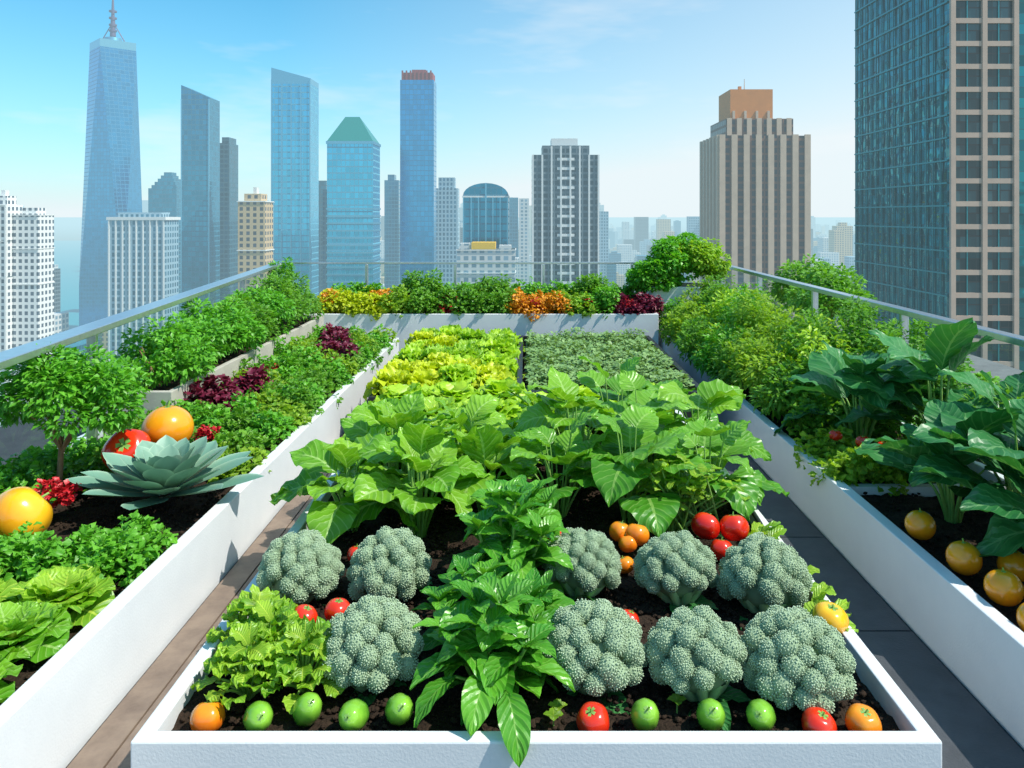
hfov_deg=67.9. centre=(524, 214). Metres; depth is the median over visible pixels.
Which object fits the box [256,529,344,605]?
broccoli
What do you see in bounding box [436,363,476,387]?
lettuce
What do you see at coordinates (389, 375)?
lettuce
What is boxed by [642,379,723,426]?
leafy green plant
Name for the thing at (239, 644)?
lettuce
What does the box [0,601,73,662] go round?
lettuce
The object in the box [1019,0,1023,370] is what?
glass office tower
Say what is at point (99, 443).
parsley
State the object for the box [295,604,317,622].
tomato
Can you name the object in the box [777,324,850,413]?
herb plants
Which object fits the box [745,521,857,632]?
lettuce
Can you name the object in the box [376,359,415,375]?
lettuce
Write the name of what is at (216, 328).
shrub
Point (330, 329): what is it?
red lettuce
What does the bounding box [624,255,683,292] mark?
shrub
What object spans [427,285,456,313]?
parsley
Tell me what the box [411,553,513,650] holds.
basil plant
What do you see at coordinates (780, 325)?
herb plants
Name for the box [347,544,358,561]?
tomato
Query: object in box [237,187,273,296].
beige hotel building
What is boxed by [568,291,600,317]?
lettuce
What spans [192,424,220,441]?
red flowers
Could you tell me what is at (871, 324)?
shrub
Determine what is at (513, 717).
basil plant
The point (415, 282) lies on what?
shrub
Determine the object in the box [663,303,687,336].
herb plants
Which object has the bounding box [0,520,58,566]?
parsley
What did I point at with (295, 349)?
parsley
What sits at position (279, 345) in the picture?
curly kale
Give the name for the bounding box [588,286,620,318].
parsley
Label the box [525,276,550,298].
herb plants
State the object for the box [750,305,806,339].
herb plants
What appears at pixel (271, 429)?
parsley
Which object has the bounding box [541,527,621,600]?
broccoli
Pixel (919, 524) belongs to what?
orange
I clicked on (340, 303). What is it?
lettuce
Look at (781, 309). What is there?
herb plants
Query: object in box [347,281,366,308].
herb plants
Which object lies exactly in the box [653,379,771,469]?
leafy green plant
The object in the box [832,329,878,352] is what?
herb plants
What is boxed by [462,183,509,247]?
barrel roof tower
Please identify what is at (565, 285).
herb plants
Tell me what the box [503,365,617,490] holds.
leafy green plant
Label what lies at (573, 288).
lettuce
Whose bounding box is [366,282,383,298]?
herb plants
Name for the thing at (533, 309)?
orange flowers
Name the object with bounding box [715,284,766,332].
herb plants
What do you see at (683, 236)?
shrub
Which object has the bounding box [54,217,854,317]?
ground
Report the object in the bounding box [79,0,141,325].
spire skyscraper
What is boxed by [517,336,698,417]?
planter tray
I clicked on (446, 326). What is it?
lettuce
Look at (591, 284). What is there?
shrub
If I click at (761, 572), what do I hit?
broccoli
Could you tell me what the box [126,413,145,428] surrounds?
parsley
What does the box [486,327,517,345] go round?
lettuce
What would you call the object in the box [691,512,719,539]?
tomato
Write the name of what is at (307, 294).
shrub
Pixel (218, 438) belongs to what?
curly kale
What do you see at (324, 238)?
office tower
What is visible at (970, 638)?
planter box
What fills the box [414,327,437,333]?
lettuce
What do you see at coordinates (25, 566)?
parsley
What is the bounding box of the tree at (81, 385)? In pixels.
[0,342,152,498]
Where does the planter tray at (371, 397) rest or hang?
on the rooftop deck
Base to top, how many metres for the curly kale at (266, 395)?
0.199 m
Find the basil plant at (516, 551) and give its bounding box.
[447,477,573,593]
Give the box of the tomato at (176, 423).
[141,401,193,442]
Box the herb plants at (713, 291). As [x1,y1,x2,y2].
[694,280,728,319]
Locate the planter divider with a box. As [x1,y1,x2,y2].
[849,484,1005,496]
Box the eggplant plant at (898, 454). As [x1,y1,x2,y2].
[854,399,1021,523]
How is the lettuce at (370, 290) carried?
on the soil at (461, 312)
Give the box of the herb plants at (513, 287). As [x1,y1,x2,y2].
[510,285,530,299]
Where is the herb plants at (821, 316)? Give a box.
[805,314,866,347]
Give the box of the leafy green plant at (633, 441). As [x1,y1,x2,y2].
[552,404,722,537]
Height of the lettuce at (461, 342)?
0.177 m
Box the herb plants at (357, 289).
[350,282,365,295]
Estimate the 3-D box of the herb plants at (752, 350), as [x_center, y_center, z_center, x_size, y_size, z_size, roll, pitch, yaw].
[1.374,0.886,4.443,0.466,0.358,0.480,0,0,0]
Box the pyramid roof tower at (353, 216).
[326,117,380,291]
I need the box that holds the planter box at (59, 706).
[0,338,398,767]
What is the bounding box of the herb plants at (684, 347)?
[673,317,717,365]
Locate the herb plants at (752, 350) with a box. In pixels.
[718,337,776,400]
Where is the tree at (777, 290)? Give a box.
[762,253,859,323]
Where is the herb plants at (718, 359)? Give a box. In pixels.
[707,328,772,389]
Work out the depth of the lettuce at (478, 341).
5.50 m
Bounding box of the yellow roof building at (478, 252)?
[456,242,515,286]
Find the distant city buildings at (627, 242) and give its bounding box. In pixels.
[23,197,854,286]
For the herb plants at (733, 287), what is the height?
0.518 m
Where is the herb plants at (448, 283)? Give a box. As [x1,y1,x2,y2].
[444,282,457,287]
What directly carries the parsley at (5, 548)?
on the soil at (180, 515)
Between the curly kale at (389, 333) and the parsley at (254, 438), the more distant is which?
the curly kale at (389, 333)
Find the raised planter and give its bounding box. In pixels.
[98,316,323,435]
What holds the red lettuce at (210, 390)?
on the soil at (180, 515)
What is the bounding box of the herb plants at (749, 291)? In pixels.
[726,282,777,309]
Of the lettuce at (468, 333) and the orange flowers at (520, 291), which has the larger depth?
the orange flowers at (520, 291)
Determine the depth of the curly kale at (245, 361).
4.61 m
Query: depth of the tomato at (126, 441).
2.94 m
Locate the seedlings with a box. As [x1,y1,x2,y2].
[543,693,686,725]
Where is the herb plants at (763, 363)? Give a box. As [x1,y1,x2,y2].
[736,341,802,411]
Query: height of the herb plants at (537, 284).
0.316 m
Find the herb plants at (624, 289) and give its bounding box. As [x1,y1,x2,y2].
[619,285,637,300]
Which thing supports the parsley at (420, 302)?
on the soil at (461, 312)
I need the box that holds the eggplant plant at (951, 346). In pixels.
[827,317,1009,426]
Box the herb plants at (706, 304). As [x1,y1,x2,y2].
[694,297,728,315]
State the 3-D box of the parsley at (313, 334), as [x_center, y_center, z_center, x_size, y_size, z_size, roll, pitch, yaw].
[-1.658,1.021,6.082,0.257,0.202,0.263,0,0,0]
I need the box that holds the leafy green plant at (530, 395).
[499,383,591,461]
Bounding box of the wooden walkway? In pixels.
[67,434,343,767]
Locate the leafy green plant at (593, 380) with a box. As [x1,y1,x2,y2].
[565,356,648,455]
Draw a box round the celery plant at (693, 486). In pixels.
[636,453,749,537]
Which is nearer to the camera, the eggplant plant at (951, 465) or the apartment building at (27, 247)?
the eggplant plant at (951, 465)
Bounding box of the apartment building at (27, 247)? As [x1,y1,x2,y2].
[0,190,54,425]
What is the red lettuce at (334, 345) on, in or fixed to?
on the soil at (180, 515)
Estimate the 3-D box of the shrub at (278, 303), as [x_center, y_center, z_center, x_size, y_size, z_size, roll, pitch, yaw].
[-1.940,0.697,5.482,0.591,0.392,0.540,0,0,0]
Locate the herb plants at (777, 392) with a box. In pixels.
[746,354,825,422]
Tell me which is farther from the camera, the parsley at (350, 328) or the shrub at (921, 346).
the parsley at (350, 328)
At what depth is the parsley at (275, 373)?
4.32 m
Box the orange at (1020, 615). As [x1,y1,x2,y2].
[1016,603,1023,631]
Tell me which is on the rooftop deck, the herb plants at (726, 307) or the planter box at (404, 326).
the planter box at (404, 326)
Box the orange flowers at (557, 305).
[539,292,573,315]
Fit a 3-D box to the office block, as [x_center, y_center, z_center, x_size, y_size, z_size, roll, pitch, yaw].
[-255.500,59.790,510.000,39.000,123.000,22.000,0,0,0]
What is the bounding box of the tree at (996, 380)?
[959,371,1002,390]
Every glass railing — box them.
[0,264,280,445]
[278,262,718,287]
[720,265,1023,346]
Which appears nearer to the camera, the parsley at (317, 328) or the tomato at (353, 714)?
the tomato at (353, 714)
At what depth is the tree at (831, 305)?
8.63 m
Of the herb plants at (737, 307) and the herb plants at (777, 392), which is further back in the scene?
the herb plants at (737, 307)
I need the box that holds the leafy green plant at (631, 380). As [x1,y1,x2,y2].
[599,370,693,462]
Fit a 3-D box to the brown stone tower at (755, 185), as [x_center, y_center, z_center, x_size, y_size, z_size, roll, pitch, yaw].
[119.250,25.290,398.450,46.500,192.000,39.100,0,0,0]
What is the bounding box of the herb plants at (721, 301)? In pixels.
[696,289,739,327]
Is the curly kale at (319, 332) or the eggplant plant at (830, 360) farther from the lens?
the curly kale at (319, 332)
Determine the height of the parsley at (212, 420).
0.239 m
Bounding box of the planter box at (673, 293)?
[646,282,710,321]
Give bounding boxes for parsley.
[0,445,69,491]
[0,461,43,493]
[0,478,56,502]
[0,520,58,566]
[0,529,76,582]
[0,539,15,581]
[31,434,91,480]
[40,522,117,576]
[71,525,153,587]
[73,434,111,465]
[82,420,143,445]
[107,510,177,567]
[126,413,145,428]
[182,402,229,440]
[185,400,230,427]
[188,428,204,441]
[207,440,271,483]
[218,428,274,464]
[241,409,297,451]
[256,398,311,432]
[260,376,323,427]
[261,368,296,388]
[262,350,303,375]
[264,365,293,381]
[273,345,306,368]
[274,375,325,411]
[289,336,313,353]
[290,345,302,360]
[291,335,313,345]
[297,364,342,397]
[308,331,321,339]
[312,324,321,336]
[315,357,354,391]
[319,352,359,382]
[327,349,367,380]
[333,327,355,339]
[347,341,376,369]
[350,325,369,334]
[353,342,383,367]
[407,287,439,314]
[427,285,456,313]
[573,292,605,313]
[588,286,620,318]
[781,392,863,447]
[793,425,870,469]
[808,444,905,486]
[819,394,901,441]
[862,441,933,496]
[867,400,925,442]
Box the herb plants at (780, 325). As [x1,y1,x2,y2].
[764,312,821,343]
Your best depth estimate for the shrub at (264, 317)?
5.13 m
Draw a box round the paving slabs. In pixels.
[725,454,1023,767]
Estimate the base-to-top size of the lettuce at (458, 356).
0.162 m
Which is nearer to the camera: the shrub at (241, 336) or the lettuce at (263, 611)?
the lettuce at (263, 611)
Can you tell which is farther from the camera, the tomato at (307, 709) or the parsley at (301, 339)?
the parsley at (301, 339)
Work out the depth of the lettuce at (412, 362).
4.87 m
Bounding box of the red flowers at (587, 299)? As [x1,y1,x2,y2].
[583,298,595,308]
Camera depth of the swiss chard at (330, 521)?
2.57 m
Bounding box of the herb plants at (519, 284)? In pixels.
[508,278,530,293]
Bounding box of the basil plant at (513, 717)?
[414,675,530,767]
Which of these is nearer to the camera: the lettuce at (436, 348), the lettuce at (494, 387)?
the lettuce at (494, 387)
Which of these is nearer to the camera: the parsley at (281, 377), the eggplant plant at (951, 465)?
the eggplant plant at (951, 465)
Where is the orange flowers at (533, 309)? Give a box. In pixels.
[518,294,553,321]
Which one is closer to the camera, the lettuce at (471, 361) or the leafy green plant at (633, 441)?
the leafy green plant at (633, 441)
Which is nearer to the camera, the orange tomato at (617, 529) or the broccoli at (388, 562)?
the broccoli at (388, 562)
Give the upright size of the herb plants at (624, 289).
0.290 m
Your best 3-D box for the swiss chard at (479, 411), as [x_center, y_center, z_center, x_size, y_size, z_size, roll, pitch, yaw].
[-0.236,0.900,3.025,0.485,0.375,0.445,0,0,0]
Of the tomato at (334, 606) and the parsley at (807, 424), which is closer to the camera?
the tomato at (334, 606)
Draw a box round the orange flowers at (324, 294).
[320,288,343,304]
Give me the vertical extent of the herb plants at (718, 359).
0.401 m
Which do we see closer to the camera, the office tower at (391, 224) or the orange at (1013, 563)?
the orange at (1013, 563)
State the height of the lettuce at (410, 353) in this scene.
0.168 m
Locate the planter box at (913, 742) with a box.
[131,410,941,767]
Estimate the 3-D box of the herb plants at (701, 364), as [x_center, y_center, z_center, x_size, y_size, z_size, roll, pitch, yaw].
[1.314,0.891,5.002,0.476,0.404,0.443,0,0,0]
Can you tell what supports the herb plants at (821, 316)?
on the soil at (972, 527)
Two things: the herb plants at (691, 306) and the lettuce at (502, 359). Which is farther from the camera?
the herb plants at (691, 306)
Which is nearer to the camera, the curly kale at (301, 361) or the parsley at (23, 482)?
the parsley at (23, 482)
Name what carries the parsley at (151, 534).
on the soil at (180, 515)
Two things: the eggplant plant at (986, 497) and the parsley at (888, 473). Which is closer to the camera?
the eggplant plant at (986, 497)
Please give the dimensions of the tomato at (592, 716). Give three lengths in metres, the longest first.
0.071 x 0.070 x 0.067 m
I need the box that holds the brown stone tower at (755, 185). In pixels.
[700,79,810,318]
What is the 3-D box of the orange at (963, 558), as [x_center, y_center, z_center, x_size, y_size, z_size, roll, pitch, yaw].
[1.305,1.015,2.260,0.096,0.107,0.097,0,0,-40]
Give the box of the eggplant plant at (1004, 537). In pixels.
[976,513,1023,556]
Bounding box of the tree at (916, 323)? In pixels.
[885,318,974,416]
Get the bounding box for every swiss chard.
[269,421,418,544]
[339,390,459,499]
[340,422,491,538]
[423,424,560,511]
[430,394,514,472]
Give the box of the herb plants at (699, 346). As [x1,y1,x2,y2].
[693,322,744,370]
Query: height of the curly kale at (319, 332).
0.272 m
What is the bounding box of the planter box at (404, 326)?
[304,313,658,362]
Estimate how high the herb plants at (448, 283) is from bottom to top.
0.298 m
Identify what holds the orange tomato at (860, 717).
on the soil at (589, 509)
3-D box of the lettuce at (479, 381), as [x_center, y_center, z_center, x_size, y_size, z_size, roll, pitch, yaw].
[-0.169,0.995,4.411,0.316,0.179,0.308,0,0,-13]
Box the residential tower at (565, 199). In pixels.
[532,138,598,291]
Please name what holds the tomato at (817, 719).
on the soil at (589, 509)
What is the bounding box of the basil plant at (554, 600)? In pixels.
[509,567,575,686]
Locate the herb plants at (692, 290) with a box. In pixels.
[677,275,719,301]
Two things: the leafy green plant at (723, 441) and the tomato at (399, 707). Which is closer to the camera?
the tomato at (399, 707)
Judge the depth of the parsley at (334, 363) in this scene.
4.72 m
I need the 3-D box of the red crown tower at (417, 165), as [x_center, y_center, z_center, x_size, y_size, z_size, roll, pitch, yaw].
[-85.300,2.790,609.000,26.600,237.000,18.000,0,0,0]
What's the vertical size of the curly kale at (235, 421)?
0.229 m
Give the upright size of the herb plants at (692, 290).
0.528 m
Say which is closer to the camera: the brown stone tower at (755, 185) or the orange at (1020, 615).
the orange at (1020, 615)
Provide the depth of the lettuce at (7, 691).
1.70 m
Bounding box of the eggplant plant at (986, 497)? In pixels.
[913,443,1023,521]
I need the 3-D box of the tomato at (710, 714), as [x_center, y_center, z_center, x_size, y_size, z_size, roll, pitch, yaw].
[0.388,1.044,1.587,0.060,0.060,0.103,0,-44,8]
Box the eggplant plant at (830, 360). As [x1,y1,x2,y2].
[773,340,945,438]
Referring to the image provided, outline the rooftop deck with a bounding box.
[0,368,1023,767]
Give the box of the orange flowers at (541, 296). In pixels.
[526,289,548,313]
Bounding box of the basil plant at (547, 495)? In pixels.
[464,475,563,544]
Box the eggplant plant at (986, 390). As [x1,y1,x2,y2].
[938,369,1023,491]
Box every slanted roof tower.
[181,85,219,347]
[271,68,318,304]
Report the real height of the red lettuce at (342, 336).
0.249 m
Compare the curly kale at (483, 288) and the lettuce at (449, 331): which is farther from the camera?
the curly kale at (483, 288)
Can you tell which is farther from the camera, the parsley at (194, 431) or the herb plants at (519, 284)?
the herb plants at (519, 284)
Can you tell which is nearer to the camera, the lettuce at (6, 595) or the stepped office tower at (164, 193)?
the lettuce at (6, 595)
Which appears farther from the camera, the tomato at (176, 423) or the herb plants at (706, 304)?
the herb plants at (706, 304)
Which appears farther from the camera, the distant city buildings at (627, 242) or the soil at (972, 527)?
the distant city buildings at (627, 242)
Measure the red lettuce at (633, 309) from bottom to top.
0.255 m
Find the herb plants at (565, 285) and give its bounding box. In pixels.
[560,282,574,294]
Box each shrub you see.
[114,315,217,389]
[139,310,233,375]
[177,297,268,354]
[201,293,280,344]
[218,284,296,334]
[234,272,313,324]
[257,267,325,320]
[265,256,294,280]
[398,267,444,298]
[466,273,512,296]
[573,272,617,295]
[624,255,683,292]
[643,237,700,281]
[647,231,713,273]
[670,237,731,280]
[827,295,891,352]
[861,317,954,383]
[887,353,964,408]
[957,383,1023,410]
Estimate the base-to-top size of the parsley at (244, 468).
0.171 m
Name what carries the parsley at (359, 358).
on the soil at (180, 515)
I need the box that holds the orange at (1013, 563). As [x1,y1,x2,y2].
[996,551,1023,581]
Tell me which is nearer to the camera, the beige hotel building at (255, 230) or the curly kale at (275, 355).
the curly kale at (275, 355)
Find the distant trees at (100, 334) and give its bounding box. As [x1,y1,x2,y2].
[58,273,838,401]
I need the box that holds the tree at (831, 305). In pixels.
[783,263,878,326]
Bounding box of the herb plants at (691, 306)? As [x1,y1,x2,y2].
[657,300,709,346]
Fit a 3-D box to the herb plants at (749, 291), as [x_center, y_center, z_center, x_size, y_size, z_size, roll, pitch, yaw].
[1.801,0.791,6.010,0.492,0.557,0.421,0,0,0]
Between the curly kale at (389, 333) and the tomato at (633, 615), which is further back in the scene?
the curly kale at (389, 333)
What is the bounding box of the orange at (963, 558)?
[945,538,982,575]
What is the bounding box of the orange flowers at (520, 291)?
[508,286,523,297]
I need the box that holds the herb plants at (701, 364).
[690,322,750,377]
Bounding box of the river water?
[54,241,101,339]
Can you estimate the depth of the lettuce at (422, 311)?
6.71 m
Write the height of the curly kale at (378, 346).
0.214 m
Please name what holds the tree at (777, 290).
on the terrace
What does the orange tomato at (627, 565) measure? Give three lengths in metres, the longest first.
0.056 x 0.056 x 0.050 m
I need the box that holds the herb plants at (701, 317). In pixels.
[679,312,721,352]
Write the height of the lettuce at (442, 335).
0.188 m
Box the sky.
[0,0,854,216]
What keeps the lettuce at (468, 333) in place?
on the soil
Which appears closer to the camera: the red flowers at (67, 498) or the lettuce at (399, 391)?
the red flowers at (67, 498)
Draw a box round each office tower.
[148,172,180,311]
[319,181,326,294]
[323,190,326,289]
[384,175,399,291]
[436,177,458,286]
[509,198,517,256]
[519,198,528,289]
[599,211,608,281]
[854,0,1018,368]
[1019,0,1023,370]
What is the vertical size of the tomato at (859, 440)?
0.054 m
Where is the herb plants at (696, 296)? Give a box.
[687,284,726,313]
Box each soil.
[0,344,384,704]
[131,318,311,389]
[171,425,900,730]
[334,311,616,313]
[523,346,652,389]
[709,357,1023,630]
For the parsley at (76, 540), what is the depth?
2.30 m
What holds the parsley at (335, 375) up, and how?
on the soil at (180, 515)
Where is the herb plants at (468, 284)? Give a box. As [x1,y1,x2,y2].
[456,282,480,293]
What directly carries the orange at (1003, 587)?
on the soil at (972, 527)
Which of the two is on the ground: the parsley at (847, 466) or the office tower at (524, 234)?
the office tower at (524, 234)
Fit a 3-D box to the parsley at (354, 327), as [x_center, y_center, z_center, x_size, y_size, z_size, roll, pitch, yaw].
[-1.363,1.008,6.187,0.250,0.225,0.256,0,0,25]
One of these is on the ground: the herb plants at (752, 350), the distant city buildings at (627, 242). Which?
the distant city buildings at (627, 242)
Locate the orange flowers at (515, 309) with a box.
[501,293,530,313]
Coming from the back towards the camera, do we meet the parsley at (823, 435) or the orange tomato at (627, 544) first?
the parsley at (823, 435)
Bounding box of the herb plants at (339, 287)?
[331,282,349,313]
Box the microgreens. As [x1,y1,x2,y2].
[523,327,694,389]
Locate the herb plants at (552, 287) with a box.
[542,279,568,292]
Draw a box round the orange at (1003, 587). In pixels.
[983,567,1023,606]
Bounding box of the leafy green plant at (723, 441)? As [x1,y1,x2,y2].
[635,416,789,520]
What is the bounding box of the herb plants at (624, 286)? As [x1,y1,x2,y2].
[622,283,638,298]
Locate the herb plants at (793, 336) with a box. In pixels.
[770,314,848,403]
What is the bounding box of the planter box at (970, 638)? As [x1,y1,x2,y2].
[659,332,1023,749]
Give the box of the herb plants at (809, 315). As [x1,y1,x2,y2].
[778,306,843,348]
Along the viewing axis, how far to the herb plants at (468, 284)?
7.11 m
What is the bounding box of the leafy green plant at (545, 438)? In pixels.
[497,409,620,518]
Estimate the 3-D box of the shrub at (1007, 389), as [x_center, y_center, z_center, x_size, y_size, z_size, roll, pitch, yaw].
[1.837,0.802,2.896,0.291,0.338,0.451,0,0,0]
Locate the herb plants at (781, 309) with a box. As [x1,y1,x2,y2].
[759,295,792,328]
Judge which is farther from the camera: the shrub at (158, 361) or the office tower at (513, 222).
the office tower at (513, 222)
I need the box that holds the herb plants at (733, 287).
[724,281,754,303]
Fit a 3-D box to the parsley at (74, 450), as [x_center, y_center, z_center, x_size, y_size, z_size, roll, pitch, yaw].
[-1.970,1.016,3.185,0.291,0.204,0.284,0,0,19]
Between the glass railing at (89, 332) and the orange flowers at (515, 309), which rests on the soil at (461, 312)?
the orange flowers at (515, 309)
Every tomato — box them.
[0,486,52,536]
[101,429,150,472]
[141,401,193,442]
[189,701,224,730]
[243,700,272,730]
[292,692,321,726]
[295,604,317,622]
[324,598,349,620]
[338,698,368,730]
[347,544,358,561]
[385,693,413,725]
[576,701,608,730]
[609,520,627,541]
[618,533,637,552]
[620,555,633,573]
[624,609,638,623]
[625,522,649,545]
[630,698,658,730]
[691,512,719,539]
[696,698,725,730]
[710,537,731,560]
[719,512,748,540]
[746,699,775,730]
[801,707,836,730]
[812,601,848,633]
[829,430,842,440]
[845,703,881,730]
[855,435,868,446]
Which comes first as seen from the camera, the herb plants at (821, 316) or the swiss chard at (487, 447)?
the swiss chard at (487, 447)
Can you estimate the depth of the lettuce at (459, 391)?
3.96 m
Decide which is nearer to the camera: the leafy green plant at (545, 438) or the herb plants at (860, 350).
the leafy green plant at (545, 438)
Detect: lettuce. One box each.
[0,567,19,602]
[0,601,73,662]
[0,654,22,702]
[10,562,115,626]
[182,373,243,411]
[190,621,305,709]
[206,584,297,642]
[220,598,314,681]
[230,363,275,399]
[249,616,344,713]
[310,288,339,313]
[314,322,351,342]
[314,330,360,350]
[318,340,360,361]
[324,289,354,313]
[333,429,400,472]
[341,292,376,317]
[358,286,377,304]
[360,292,393,320]
[360,398,398,412]
[363,364,410,400]
[371,382,432,402]
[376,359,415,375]
[377,284,414,318]
[383,358,421,368]
[390,345,426,363]
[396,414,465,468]
[397,366,449,387]
[399,297,427,313]
[404,330,434,345]
[404,341,427,348]
[411,339,429,343]
[411,360,446,371]
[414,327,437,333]
[418,343,452,359]
[421,336,458,349]
[422,351,454,362]
[422,380,479,402]
[423,395,460,417]
[430,326,465,338]
[430,332,460,341]
[435,356,481,375]
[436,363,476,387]
[439,324,461,335]
[446,339,488,350]
[446,343,482,360]
[450,354,486,367]
[456,327,486,341]
[457,398,522,419]
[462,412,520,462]
[466,338,481,343]
[471,369,516,388]
[474,377,526,402]
[475,360,518,377]
[477,337,523,359]
[480,351,524,377]
[481,330,520,348]
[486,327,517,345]
[492,328,525,353]
[518,390,566,432]
[549,289,582,315]
[568,284,584,297]
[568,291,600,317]
[576,385,628,404]
[600,296,628,315]
[616,292,647,314]
[631,290,649,302]
[633,292,664,317]
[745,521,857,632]
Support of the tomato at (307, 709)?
on the soil at (589, 509)
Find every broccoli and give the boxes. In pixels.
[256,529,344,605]
[321,594,424,705]
[346,526,432,601]
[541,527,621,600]
[543,598,648,714]
[633,530,718,611]
[644,605,751,730]
[716,532,812,630]
[737,604,856,713]
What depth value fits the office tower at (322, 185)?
700.00 m
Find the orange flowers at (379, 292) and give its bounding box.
[368,288,392,302]
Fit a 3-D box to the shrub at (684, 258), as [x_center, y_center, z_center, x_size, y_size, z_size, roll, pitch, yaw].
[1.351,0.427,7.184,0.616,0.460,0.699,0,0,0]
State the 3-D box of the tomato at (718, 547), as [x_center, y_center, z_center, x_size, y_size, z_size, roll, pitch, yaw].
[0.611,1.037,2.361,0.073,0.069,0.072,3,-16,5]
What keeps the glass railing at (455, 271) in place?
on the rooftop deck
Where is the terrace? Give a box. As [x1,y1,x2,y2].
[806,319,1022,414]
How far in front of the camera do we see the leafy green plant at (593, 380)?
3.45 m
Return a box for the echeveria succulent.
[67,435,262,509]
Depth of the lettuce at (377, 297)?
6.65 m
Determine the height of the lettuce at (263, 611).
0.165 m
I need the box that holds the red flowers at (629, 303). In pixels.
[620,297,635,310]
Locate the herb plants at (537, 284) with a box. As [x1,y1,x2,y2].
[526,281,548,296]
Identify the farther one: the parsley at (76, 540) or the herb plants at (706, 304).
the herb plants at (706, 304)
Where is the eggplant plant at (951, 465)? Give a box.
[904,370,1023,549]
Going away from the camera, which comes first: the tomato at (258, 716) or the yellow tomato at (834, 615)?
the tomato at (258, 716)
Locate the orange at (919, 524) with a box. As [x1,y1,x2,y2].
[904,508,935,540]
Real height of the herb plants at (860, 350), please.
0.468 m
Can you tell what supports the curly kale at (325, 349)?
on the soil at (180, 515)
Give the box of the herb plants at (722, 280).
[699,273,736,296]
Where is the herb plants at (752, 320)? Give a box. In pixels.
[722,288,788,361]
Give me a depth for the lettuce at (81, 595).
2.04 m
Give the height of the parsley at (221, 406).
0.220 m
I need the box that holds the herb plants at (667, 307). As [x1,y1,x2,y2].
[657,296,687,332]
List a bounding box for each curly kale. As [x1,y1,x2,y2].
[54,447,116,500]
[72,442,105,469]
[132,418,142,429]
[137,410,151,421]
[156,399,209,423]
[190,428,247,452]
[206,404,258,438]
[209,388,267,437]
[232,368,248,377]
[239,357,264,371]
[244,388,289,413]
[245,380,291,404]
[252,353,280,366]
[268,353,286,362]
[273,336,301,354]
[274,365,310,384]
[283,356,310,371]
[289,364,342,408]
[290,346,325,370]
[307,345,337,364]
[315,324,326,341]
[350,329,378,354]
[357,334,381,351]
[367,328,399,346]
[368,323,394,354]
[450,284,480,319]
[452,281,480,312]
[463,287,496,313]
[468,280,492,309]
[484,286,516,313]
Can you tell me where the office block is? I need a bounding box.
[106,212,180,366]
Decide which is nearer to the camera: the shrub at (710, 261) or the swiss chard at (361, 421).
the swiss chard at (361, 421)
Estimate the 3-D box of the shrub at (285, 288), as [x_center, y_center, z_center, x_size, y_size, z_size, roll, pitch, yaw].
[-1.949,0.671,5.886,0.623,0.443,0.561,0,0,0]
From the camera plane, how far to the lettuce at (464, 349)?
5.00 m
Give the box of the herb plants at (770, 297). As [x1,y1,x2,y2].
[753,290,788,319]
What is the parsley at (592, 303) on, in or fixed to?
on the soil at (461, 312)
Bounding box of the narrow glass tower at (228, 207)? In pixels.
[220,137,237,301]
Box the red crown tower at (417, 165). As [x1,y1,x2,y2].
[400,70,435,285]
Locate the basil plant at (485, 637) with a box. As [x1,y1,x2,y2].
[409,571,575,725]
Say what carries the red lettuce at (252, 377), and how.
on the soil at (180, 515)
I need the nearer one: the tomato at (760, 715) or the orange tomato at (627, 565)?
the tomato at (760, 715)
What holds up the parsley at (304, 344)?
on the soil at (180, 515)
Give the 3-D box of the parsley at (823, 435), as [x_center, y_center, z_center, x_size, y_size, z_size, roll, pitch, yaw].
[1.362,1.024,3.305,0.324,0.201,0.354,0,0,-43]
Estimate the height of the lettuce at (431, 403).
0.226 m
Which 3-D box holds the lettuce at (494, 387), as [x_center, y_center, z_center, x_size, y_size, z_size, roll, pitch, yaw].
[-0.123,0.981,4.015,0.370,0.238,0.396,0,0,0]
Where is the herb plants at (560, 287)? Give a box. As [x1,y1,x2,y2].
[554,283,568,291]
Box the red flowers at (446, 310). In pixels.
[434,295,457,312]
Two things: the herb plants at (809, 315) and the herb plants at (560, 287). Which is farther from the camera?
the herb plants at (560, 287)
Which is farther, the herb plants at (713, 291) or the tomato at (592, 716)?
the herb plants at (713, 291)
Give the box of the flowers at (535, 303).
[529,297,544,307]
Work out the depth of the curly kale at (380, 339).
5.99 m
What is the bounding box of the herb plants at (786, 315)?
[742,311,811,353]
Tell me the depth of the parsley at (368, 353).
5.28 m
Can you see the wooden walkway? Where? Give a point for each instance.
(108, 745)
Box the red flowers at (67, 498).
[33,477,82,507]
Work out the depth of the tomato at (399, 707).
1.58 m
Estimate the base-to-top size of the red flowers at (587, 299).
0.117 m
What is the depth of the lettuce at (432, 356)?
4.86 m
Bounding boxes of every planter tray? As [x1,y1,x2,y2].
[368,392,379,400]
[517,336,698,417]
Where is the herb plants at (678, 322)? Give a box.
[668,308,715,348]
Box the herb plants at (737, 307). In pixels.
[717,287,774,338]
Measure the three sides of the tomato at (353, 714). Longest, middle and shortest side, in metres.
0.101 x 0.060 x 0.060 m
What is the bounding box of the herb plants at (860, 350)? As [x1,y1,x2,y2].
[829,319,885,400]

